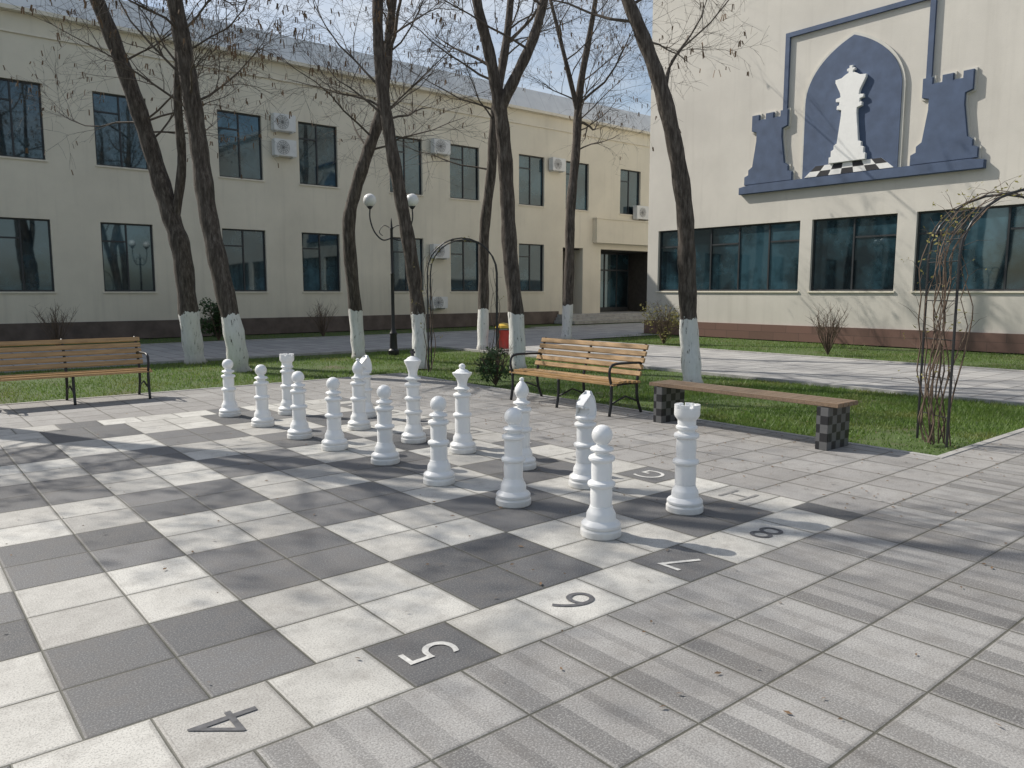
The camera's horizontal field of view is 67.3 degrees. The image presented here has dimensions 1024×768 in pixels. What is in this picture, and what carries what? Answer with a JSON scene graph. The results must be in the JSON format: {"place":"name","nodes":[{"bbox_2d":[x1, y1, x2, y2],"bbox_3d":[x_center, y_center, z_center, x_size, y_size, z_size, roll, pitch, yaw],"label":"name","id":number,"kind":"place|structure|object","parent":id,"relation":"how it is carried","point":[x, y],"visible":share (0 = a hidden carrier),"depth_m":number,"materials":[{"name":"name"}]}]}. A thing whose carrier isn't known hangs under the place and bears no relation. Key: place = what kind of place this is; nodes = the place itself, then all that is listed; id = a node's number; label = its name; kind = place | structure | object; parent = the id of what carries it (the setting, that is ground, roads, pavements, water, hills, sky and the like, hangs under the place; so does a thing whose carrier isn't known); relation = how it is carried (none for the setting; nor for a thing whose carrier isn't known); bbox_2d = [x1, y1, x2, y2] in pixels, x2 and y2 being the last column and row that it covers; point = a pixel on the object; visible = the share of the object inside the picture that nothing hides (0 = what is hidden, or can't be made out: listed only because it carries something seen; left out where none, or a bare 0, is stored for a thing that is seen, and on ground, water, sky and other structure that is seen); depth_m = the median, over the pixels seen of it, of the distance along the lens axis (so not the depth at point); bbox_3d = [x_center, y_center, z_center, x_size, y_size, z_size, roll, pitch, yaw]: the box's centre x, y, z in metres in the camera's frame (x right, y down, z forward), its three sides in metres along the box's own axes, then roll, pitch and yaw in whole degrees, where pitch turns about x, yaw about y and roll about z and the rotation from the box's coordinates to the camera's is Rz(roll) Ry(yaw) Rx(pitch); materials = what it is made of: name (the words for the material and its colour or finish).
{"place":"outdoors","nodes":[
{"label":"outdoors","id":0,"kind":"place"},
{"bbox_2d":[0,0,650,341],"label":"office building","id":1,"kind":"structure","parent":0,"point":[88,240],"depth_m":28.79,"materials":[{"name":"beige paint"}]},
{"bbox_2d":[0,78,47,161],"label":"window","id":2,"kind":"structure","parent":1,"relation":"in","point":[26,134],"depth_m":23.53,"materials":[{"name":"blue glass"}]},
{"bbox_2d":[0,217,56,292],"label":"window","id":3,"kind":"structure","parent":1,"relation":"in","point":[26,264],"depth_m":23.94,"materials":[{"name":"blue glass"}]},
{"bbox_2d":[92,91,147,170],"bbox_3d":[-12.841,-8.264,25.254,1.680,2.360,0.225,-6,9,-39],"label":"window","id":4,"kind":"structure","parent":1,"relation":"in","point":[117,145],"depth_m":25.21,"materials":[{"name":"blue glass"}]},
{"bbox_2d":[100,222,157,292],"bbox_3d":[-12.841,-4.203,25.745,1.680,2.300,0.225,-6,9,-39],"label":"window","id":5,"kind":"structure","parent":1,"relation":"in","point":[127,249],"depth_m":25.79,"materials":[{"name":"blue glass"}]},
{"bbox_2d":[217,110,264,181],"bbox_3d":[-9.812,-8.565,27.741,1.680,2.360,0.225,-6,9,-39],"label":"window","id":6,"kind":"structure","parent":1,"relation":"in","point":[229,165],"depth_m":27.80,"materials":[{"name":"blue glass"}]},
{"bbox_2d":[222,228,268,292],"bbox_3d":[-9.812,-4.504,28.232,1.680,2.300,0.225,-6,9,-39],"label":"window","id":7,"kind":"structure","parent":1,"relation":"in","point":[245,249],"depth_m":28.34,"materials":[{"name":"blue glass"}]},
{"bbox_2d":[271,113,295,134],"bbox_3d":[-8.455,-9.613,28.411,0.850,0.640,0.376,-6,9,-39],"label":"air conditioner","id":8,"kind":"object","parent":1,"relation":"attached to","point":[286,124],"visible":0.95,"depth_m":28.26,"materials":[{"name":"white metal"}]},
{"bbox_2d":[271,138,296,158],"bbox_3d":[-8.455,-8.719,28.519,0.850,0.640,0.376,-6,9,-39],"label":"air conditioner","id":9,"kind":"object","parent":1,"relation":"attached to","point":[284,148],"visible":1,"depth_m":28.35,"materials":[{"name":"white metal"}]},
{"bbox_2d":[298,122,339,188],"bbox_3d":[-7.485,-8.796,29.652,1.680,2.360,0.225,-6,9,-39],"label":"window","id":10,"kind":"structure","parent":1,"relation":"in","point":[317,167],"depth_m":29.71,"materials":[{"name":"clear glass"}]},
{"bbox_2d":[302,233,342,292],"bbox_3d":[-7.485,-4.736,30.143,1.680,2.300,0.225,-6,9,-39],"label":"window","id":11,"kind":"structure","parent":1,"relation":"in","point":[320,252],"depth_m":30.20,"materials":[{"name":"clear glass"}]},
{"bbox_2d":[389,136,423,196],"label":"window","id":12,"kind":"structure","parent":1,"relation":"in","point":[412,186],"depth_m":32.39,"materials":[{"name":"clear glass"}]},
{"bbox_2d":[393,237,424,292],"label":"window","id":13,"kind":"structure","parent":1,"relation":"in","point":[400,278],"depth_m":32.54,"materials":[{"name":"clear glass"}]},
{"bbox_2d":[429,297,447,308],"bbox_3d":[-3.216,-3.532,33.513,0.800,0.540,0.376,-6,9,-39],"label":"air conditioner","id":14,"kind":"object","parent":1,"relation":"attached to","point":[440,302],"visible":0.98,"depth_m":33.35,"materials":[{"name":"white metal"}]},
{"bbox_2d":[430,244,449,259],"bbox_3d":[-3.139,-5.723,33.312,0.850,0.640,0.376,-6,9,-39],"label":"air conditioner","id":15,"kind":"object","parent":1,"relation":"attached to","point":[444,253],"visible":0.72,"depth_m":33.17,"materials":[{"name":"white metal"}]},
{"bbox_2d":[430,138,450,156],"bbox_3d":[-3.062,-10.099,32.847,0.850,0.640,0.376,-6,9,-39],"label":"air conditioner","id":16,"kind":"object","parent":1,"relation":"attached to","point":[444,147],"visible":0.98,"depth_m":32.68,"materials":[{"name":"white metal"}]},
{"bbox_2d":[450,240,477,292],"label":"window","id":17,"kind":"structure","parent":1,"relation":"in","point":[464,254],"depth_m":34.61,"materials":[{"name":"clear glass"}]},
{"bbox_2d":[449,144,480,201],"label":"window","id":18,"kind":"structure","parent":1,"relation":"in","point":[468,179],"depth_m":34.13,"materials":[{"name":"clear glass"}]},
{"bbox_2d":[518,154,544,207],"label":"window","id":19,"kind":"structure","parent":1,"relation":"in","point":[530,167],"depth_m":36.62,"materials":[{"name":"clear glass"}]},
{"bbox_2d":[519,244,544,291],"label":"window","id":20,"kind":"structure","parent":1,"relation":"in","point":[530,255],"depth_m":37.13,"materials":[{"name":"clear glass"}]},
{"bbox_2d":[549,157,565,172],"bbox_3d":[2.178,-10.570,37.156,0.850,0.640,0.376,-6,9,-39],"label":"air conditioner","id":21,"kind":"object","parent":1,"relation":"attached to","point":[557,164],"visible":1,"depth_m":36.97,"materials":[{"name":"white metal"}]},
{"bbox_2d":[565,161,589,211],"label":"window","id":22,"kind":"structure","parent":1,"relation":"in","point":[581,199],"depth_m":38.74,"materials":[{"name":"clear glass"}]},
{"bbox_2d":[600,253,628,311],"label":"door","id":23,"kind":"structure","parent":1,"relation":"in","point":[614,271],"depth_m":43.08,"materials":[{"name":"blue glass"}]},
{"bbox_2d":[619,169,638,215],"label":"window","id":24,"kind":"structure","parent":1,"relation":"in","point":[629,180],"depth_m":40.99,"materials":[{"name":"clear glass"}]},
{"bbox_2d":[633,205,648,220],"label":"air conditioner","id":25,"kind":"object","parent":1,"relation":"attached to","point":[640,212],"visible":0.96,"depth_m":41.04,"materials":[{"name":"white metal"}]},
{"bbox_2d":[124,0,652,115],"label":"sky","id":26,"kind":"structure","parent":0,"point":[556,68],"materials":[{"name":"blue"}]},
{"bbox_2d":[0,374,1023,767],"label":"plaza pavement","id":27,"kind":"structure","parent":0,"point":[278,604],"depth_m":4.03,"materials":[{"name":"tile"}]},
{"bbox_2d":[0,336,152,404],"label":"park bench","id":28,"kind":"object","parent":27,"relation":"on","point":[65,365],"visible":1,"depth_m":11.22,"materials":[{"name":"brown wood"}]},
{"bbox_2d":[187,706,256,730],"bbox_3d":[-1.083,1.257,2.895,0.219,0.001,0.169,0,7,0],"label":"inlaid numeral","id":29,"kind":"object","parent":27,"relation":"on","point":[234,720],"visible":1,"depth_m":2.86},
{"bbox_2d":[219,359,240,417],"bbox_3d":[-3.634,0.046,9.867,0.270,0.738,0.270,-6,9,-42],"label":"chess pawn","id":30,"kind":"object","parent":27,"relation":"on","point":[229,408],"visible":1,"depth_m":9.80,"materials":[{"name":"white plastic"}]},
{"bbox_2d":[251,364,274,427],"bbox_3d":[-2.973,0.135,9.135,0.270,0.738,0.270,-7,9,-43],"label":"chess pawn","id":31,"kind":"object","parent":27,"relation":"on","point":[263,418],"visible":1,"depth_m":9.07,"materials":[{"name":"white plastic"}]},
{"bbox_2d":[278,353,293,415],"bbox_3d":[-2.923,0.001,10.023,0.270,0.789,0.270,-6,9,-40],"label":"chess rook","id":32,"kind":"object","parent":27,"relation":"on","point":[287,372],"visible":0.78,"depth_m":9.95,"materials":[{"name":"white plastic"}]},
{"bbox_2d":[287,371,312,439],"bbox_3d":[-2.326,0.225,8.390,0.270,0.738,0.270,-6,9,-43],"label":"chess pawn","id":33,"kind":"object","parent":27,"relation":"on","point":[299,429],"visible":1,"depth_m":8.33,"materials":[{"name":"white plastic"}]},
{"bbox_2d":[321,377,347,451],"bbox_3d":[-1.807,0.296,7.799,0.270,0.738,0.270,-5,8,-36],"label":"chess pawn","id":34,"kind":"object","parent":27,"relation":"on","point":[334,440],"visible":1,"depth_m":7.74,"materials":[{"name":"white plastic"}]},
{"bbox_2d":[347,358,370,430],"bbox_3d":[-1.784,0.112,8.933,0.270,0.832,0.270,7,10,44],"label":"chess bishop","id":35,"kind":"object","parent":27,"relation":"on","point":[358,421],"visible":1,"depth_m":8.87,"materials":[{"name":"white plastic"}]},
{"bbox_2d":[359,355,375,417],"bbox_3d":[-1.873,0.028,9.790,0.270,0.792,0.270,5,8,35],"label":"chess knight","id":36,"kind":"object","parent":27,"relation":"on","point":[365,361],"visible":0.48,"depth_m":9.74,"materials":[{"name":"white plastic"}]},
{"bbox_2d":[371,385,399,465],"bbox_3d":[-1.186,0.373,7.162,0.270,0.738,0.270,-5,8,-33],"label":"chess pawn","id":37,"kind":"object","parent":27,"relation":"on","point":[385,453],"visible":1,"depth_m":7.10,"materials":[{"name":"white plastic"}]},
{"bbox_2d":[401,349,426,443],"bbox_3d":[-1.048,0.125,8.149,0.270,0.994,0.270,-7,10,-43],"label":"chess king","id":38,"kind":"object","parent":27,"relation":"on","point":[413,433],"visible":1,"depth_m":8.09,"materials":[{"name":"white plastic"}]},
{"bbox_2d":[399,641,458,664],"bbox_3d":[-0.368,1.193,3.424,0.255,0.001,0.141,-6,9,-39],"label":"inlaid numeral","id":39,"kind":"object","parent":27,"relation":"on","point":[426,652],"visible":1,"depth_m":3.43,"materials":[{"name":"white paint"}]},
{"bbox_2d":[423,396,454,486],"bbox_3d":[-0.611,0.464,6.410,0.270,0.738,0.270,7,9,43],"label":"chess pawn","id":40,"kind":"object","parent":27,"relation":"on","point":[439,472],"visible":1,"depth_m":6.35,"materials":[{"name":"white plastic"}]},
{"bbox_2d":[449,364,475,454],"bbox_3d":[-0.493,0.238,7.645,0.270,0.890,0.270,-5,8,-35],"label":"chess queen","id":41,"kind":"object","parent":27,"relation":"on","point":[462,443],"visible":1,"depth_m":7.59,"materials":[{"name":"white plastic"}]},
{"bbox_2d":[0,370,1020,725],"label":"fallen leaves","id":42,"kind":"object","parent":27,"relation":"on","point":[648,486],"visible":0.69,"depth_m":6.60,"materials":[{"name":"brown plant"}]},
{"bbox_2d":[495,407,530,508],"bbox_3d":[0.010,0.541,5.774,0.270,0.738,0.270,-6,9,-43],"label":"chess pawn","id":43,"kind":"object","parent":27,"relation":"on","point":[513,492],"visible":1,"depth_m":5.71,"materials":[{"name":"white plastic"}]},
{"bbox_2d":[513,377,535,470],"bbox_3d":[0.087,0.351,6.952,0.270,0.832,0.270,-5,9,-37],"label":"chess bishop","id":44,"kind":"object","parent":27,"relation":"on","point":[521,391],"visible":0.62,"depth_m":6.89,"materials":[{"name":"white plastic"}]},
{"bbox_2d":[552,592,594,605],"bbox_3d":[0.317,1.125,3.993,0.256,0.001,0.152,-6,9,-39],"label":"inlaid numeral","id":45,"kind":"object","parent":27,"relation":"on","point":[578,603],"visible":1,"depth_m":3.99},
{"bbox_2d":[509,337,648,416],"bbox_3d":[0.878,-0.146,10.780,0.735,0.915,2.100,-6,9,-39],"label":"park bench","id":46,"kind":"object","parent":27,"relation":"on","point":[629,363],"visible":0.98,"depth_m":10.72,"materials":[{"name":"brown wood"}]},
{"bbox_2d":[568,390,596,489],"bbox_3d":[0.601,0.450,6.307,0.270,0.792,0.270,6,9,39],"label":"chess knight","id":47,"kind":"object","parent":27,"relation":"on","point":[585,424],"visible":0.81,"depth_m":6.25,"materials":[{"name":"white plastic"}]},
{"bbox_2d":[580,425,620,540],"bbox_3d":[0.586,0.631,5.036,0.270,0.738,0.270,-6,9,-41],"label":"chess pawn","id":48,"kind":"object","parent":27,"relation":"on","point":[600,522],"visible":1,"depth_m":4.97,"materials":[{"name":"white plastic"}]},
{"bbox_2d":[634,470,663,477],"bbox_3d":[1.216,0.792,6.739,0.258,0.001,0.229,-6,9,-39],"label":"inlaid letter","id":49,"kind":"object","parent":27,"relation":"on","point":[662,474],"visible":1,"depth_m":6.74,"materials":[{"name":"white paint"}]},
{"bbox_2d":[658,559,699,569],"bbox_3d":[1.002,1.056,4.562,0.253,0.001,0.158,-6,9,-39],"label":"inlaid numeral","id":50,"kind":"object","parent":27,"relation":"on","point":[665,564],"visible":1,"depth_m":4.55,"materials":[{"name":"white paint"}]},
{"bbox_2d":[666,402,703,515],"bbox_3d":[1.264,0.538,5.590,0.270,0.789,0.270,-7,10,-44],"label":"chess rook","id":51,"kind":"object","parent":27,"relation":"on","point":[684,499],"visible":1,"depth_m":5.53,"materials":[{"name":"white plastic"}]},
{"bbox_2d":[719,490,757,500],"bbox_3d":[1.783,0.875,6.058,0.251,0.001,0.212,-6,9,-39],"label":"inlaid letter","id":52,"kind":"object","parent":27,"relation":"on","point":[730,492],"visible":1,"depth_m":6.04,"materials":[{"name":"grey paint"}]},
{"bbox_2d":[649,380,857,450],"bbox_3d":[2.622,0.313,8.713,0.440,0.485,2.430,-6,9,-39],"label":"backless bench","id":53,"kind":"object","parent":27,"relation":"on","point":[832,422],"visible":0.99,"depth_m":8.18,"materials":[{"name":"wood"}]},
{"bbox_2d":[750,527,782,537],"bbox_3d":[1.694,0.988,5.122,0.258,0.001,0.158,-6,9,-39],"label":"inlaid numeral","id":54,"kind":"object","parent":27,"relation":"on","point":[768,533],"visible":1,"depth_m":5.12,"materials":[{"name":"grey paint"}]},
{"bbox_2d":[916,188,1023,446],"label":"garden arch","id":55,"kind":"structure","parent":27,"relation":"on","point":[1010,193],"depth_m":7.89,"materials":[{"name":"black metal"}]},
{"bbox_2d":[892,174,1023,445],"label":"climbing rose","id":56,"kind":"object","parent":55,"relation":"attached to","point":[929,394],"visible":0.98,"depth_m":8.00,"materials":[{"name":"brown plant"}]},
{"bbox_2d":[0,323,1023,401],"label":"garden path","id":57,"kind":"structure","parent":0,"point":[995,384],"depth_m":18.12,"materials":[{"name":"grey concrete"}]},
{"bbox_2d":[495,323,508,349],"bbox_3d":[-0.233,-1.272,20.831,0.454,0.780,0.454,1,7,6],"label":"litter bin","id":58,"kind":"object","parent":57,"relation":"on","point":[504,335],"visible":0.55,"depth_m":20.66,"materials":[{"name":"red metal"}]},
{"bbox_2d":[0,322,1023,455],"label":"ground","id":59,"kind":"structure","parent":0,"point":[680,377],"depth_m":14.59,"materials":[{"name":"green plant"}]},
{"bbox_2d":[29,303,75,345],"bbox_3d":[-13.119,-1.726,21.936,1.251,1.410,1.093,0,7,0],"label":"garden shrub","id":60,"kind":"object","parent":59,"relation":"on","point":[56,329],"visible":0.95,"depth_m":21.91,"materials":[{"name":"brown plant"}]},
{"bbox_2d":[1,0,299,363],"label":"acacia tree","id":61,"kind":"object","parent":59,"relation":"on","point":[169,201],"visible":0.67,"depth_m":16.90,"materials":[{"name":"brown plant"}]},
{"bbox_2d":[2,0,354,372],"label":"acacia tree","id":62,"kind":"object","parent":59,"relation":"on","point":[226,299],"visible":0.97,"depth_m":15.17,"materials":[{"name":"brown plant"}]},
{"bbox_2d":[0,373,399,404],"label":"kerb","id":63,"kind":"structure","parent":59,"relation":"on","point":[169,391],"depth_m":12.15,"materials":[{"name":"concrete"}]},
{"bbox_2d":[198,297,223,340],"bbox_3d":[-9.568,-2.118,24.974,1.202,1.458,1.287,-1,7,-10],"label":"garden shrub","id":64,"kind":"object","parent":59,"relation":"on","point":[216,328],"visible":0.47,"depth_m":24.81,"materials":[{"name":"green plant"}]},
{"bbox_2d":[1,346,437,372],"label":"kerb","id":65,"kind":"structure","parent":59,"relation":"on","point":[264,356],"depth_m":18.60,"materials":[{"name":"concrete"}]},
{"bbox_2d":[307,300,338,336],"bbox_3d":[-6.721,-2.356,27.115,1.222,1.416,1.197,-6,9,-39],"label":"garden shrub","id":66,"kind":"object","parent":59,"relation":"on","point":[321,327],"visible":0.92,"depth_m":27.09,"materials":[{"name":"brown plant"}]},
{"bbox_2d":[140,328,545,344],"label":"kerb","id":67,"kind":"structure","parent":59,"relation":"on","point":[326,337],"depth_m":26.36,"materials":[{"name":"concrete"}]},
{"bbox_2d":[223,0,491,369],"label":"acacia tree","id":68,"kind":"object","parent":59,"relation":"on","point":[413,272],"visible":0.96,"depth_m":15.59,"materials":[{"name":"brown plant"}]},
{"bbox_2d":[216,0,512,358],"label":"acacia tree","id":69,"kind":"object","parent":59,"relation":"on","point":[355,310],"visible":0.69,"depth_m":18.02,"materials":[{"name":"brown plant"}]},
{"bbox_2d":[363,194,418,354],"bbox_3d":[-2.972,-2.699,19.094,1.360,3.970,0.320,0,7,0],"label":"street lamp","id":70,"kind":"object","parent":59,"relation":"on","point":[369,200],"visible":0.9,"depth_m":18.99,"materials":[{"name":"black metal"}]},
{"bbox_2d":[319,0,547,368],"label":"acacia tree","id":71,"kind":"object","parent":59,"relation":"on","point":[501,96],"visible":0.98,"depth_m":15.43,"materials":[{"name":"brown plant"}]},
{"bbox_2d":[427,237,497,371],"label":"garden arch","id":72,"kind":"structure","parent":59,"relation":"on","point":[469,239],"depth_m":15.16,"materials":[{"name":"black metal"}]},
{"bbox_2d":[412,236,506,371],"bbox_3d":[-1.076,-1.585,15.262,1.942,2.688,0.790,0,7,1],"label":"climbing rose","id":73,"kind":"object","parent":72,"relation":"attached to","point":[433,316],"visible":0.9,"depth_m":15.37,"materials":[{"name":"brown plant"}]},
{"bbox_2d":[321,0,625,349],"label":"acacia tree","id":74,"kind":"object","parent":59,"relation":"on","point":[483,294],"visible":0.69,"depth_m":20.34,"materials":[{"name":"brown plant"}]},
{"bbox_2d":[468,336,513,384],"bbox_3d":[-0.310,-0.410,13.232,0.766,0.890,0.800,-6,9,-39],"label":"garden shrub","id":75,"kind":"object","parent":59,"relation":"on","point":[490,357],"visible":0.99,"depth_m":13.16,"materials":[{"name":"green plant"}]},
{"bbox_2d":[456,0,772,382],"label":"acacia tree","id":76,"kind":"object","parent":59,"relation":"on","point":[691,365],"visible":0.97,"depth_m":12.92,"materials":[{"name":"brown plant"}]},
{"bbox_2d":[512,0,731,338],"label":"acacia tree","id":77,"kind":"object","parent":59,"relation":"on","point":[578,98],"visible":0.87,"depth_m":24.46,"materials":[{"name":"brown plant"}]},
{"bbox_2d":[639,301,679,343],"bbox_3d":[4.662,-1.949,23.489,1.606,1.479,1.444,-6,9,-39],"label":"garden shrub","id":78,"kind":"object","parent":59,"relation":"on","point":[662,332],"visible":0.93,"depth_m":23.42,"materials":[{"name":"green plant"}]},
{"bbox_2d":[400,373,944,458],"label":"kerb","id":79,"kind":"structure","parent":59,"relation":"on","point":[889,449],"depth_m":9.10,"materials":[{"name":"concrete"}]},
{"bbox_2d":[438,346,1023,405],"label":"kerb","id":80,"kind":"structure","parent":59,"relation":"on","point":[791,381],"depth_m":13.34,"materials":[{"name":"concrete"}]},
{"bbox_2d":[570,339,1023,371],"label":"kerb","id":81,"kind":"structure","parent":59,"relation":"on","point":[997,369],"depth_m":18.24,"materials":[{"name":"concrete"}]},
{"bbox_2d":[807,302,850,354],"bbox_3d":[7.962,-1.416,19.472,1.057,1.384,1.075,4,8,28],"label":"garden shrub","id":82,"kind":"object","parent":59,"relation":"on","point":[827,344],"visible":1,"depth_m":19.42,"materials":[{"name":"brown plant"}]},
{"bbox_2d":[644,0,1023,353],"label":"school hall","id":83,"kind":"structure","parent":59,"relation":"on","point":[777,265],"depth_m":23.46,"materials":[{"name":"paint"}]},
{"bbox_2d":[656,221,799,292],"bbox_3d":[7.312,-4.296,26.555,0.225,2.250,5.780,-6,9,-39],"label":"window","id":84,"kind":"structure","parent":83,"relation":"in","point":[754,257],"depth_m":26.11,"materials":[{"name":"blue glass"}]},
{"bbox_2d":[807,214,897,292],"bbox_3d":[10.212,-3.875,23.075,0.225,2.250,2.680,-6,9,-39],"label":"window","id":85,"kind":"structure","parent":83,"relation":"in","point":[850,254],"depth_m":23.08,"materials":[{"name":"blue glass"}]},
{"bbox_2d":[739,0,986,194],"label":"wall emblem","id":86,"kind":"object","parent":83,"relation":"attached to","point":[854,112],"depth_m":22.30,"materials":[{"name":"blue paint"}]},
{"bbox_2d":[910,204,1023,292],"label":"window","id":87,"kind":"structure","parent":83,"relation":"in","point":[999,233],"depth_m":20.45,"materials":[{"name":"blue glass"}]},
{"bbox_2d":[937,428,1023,457],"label":"kerb","id":88,"kind":"structure","parent":59,"relation":"on","point":[969,447],"depth_m":8.08,"materials":[{"name":"concrete"}]}
]}

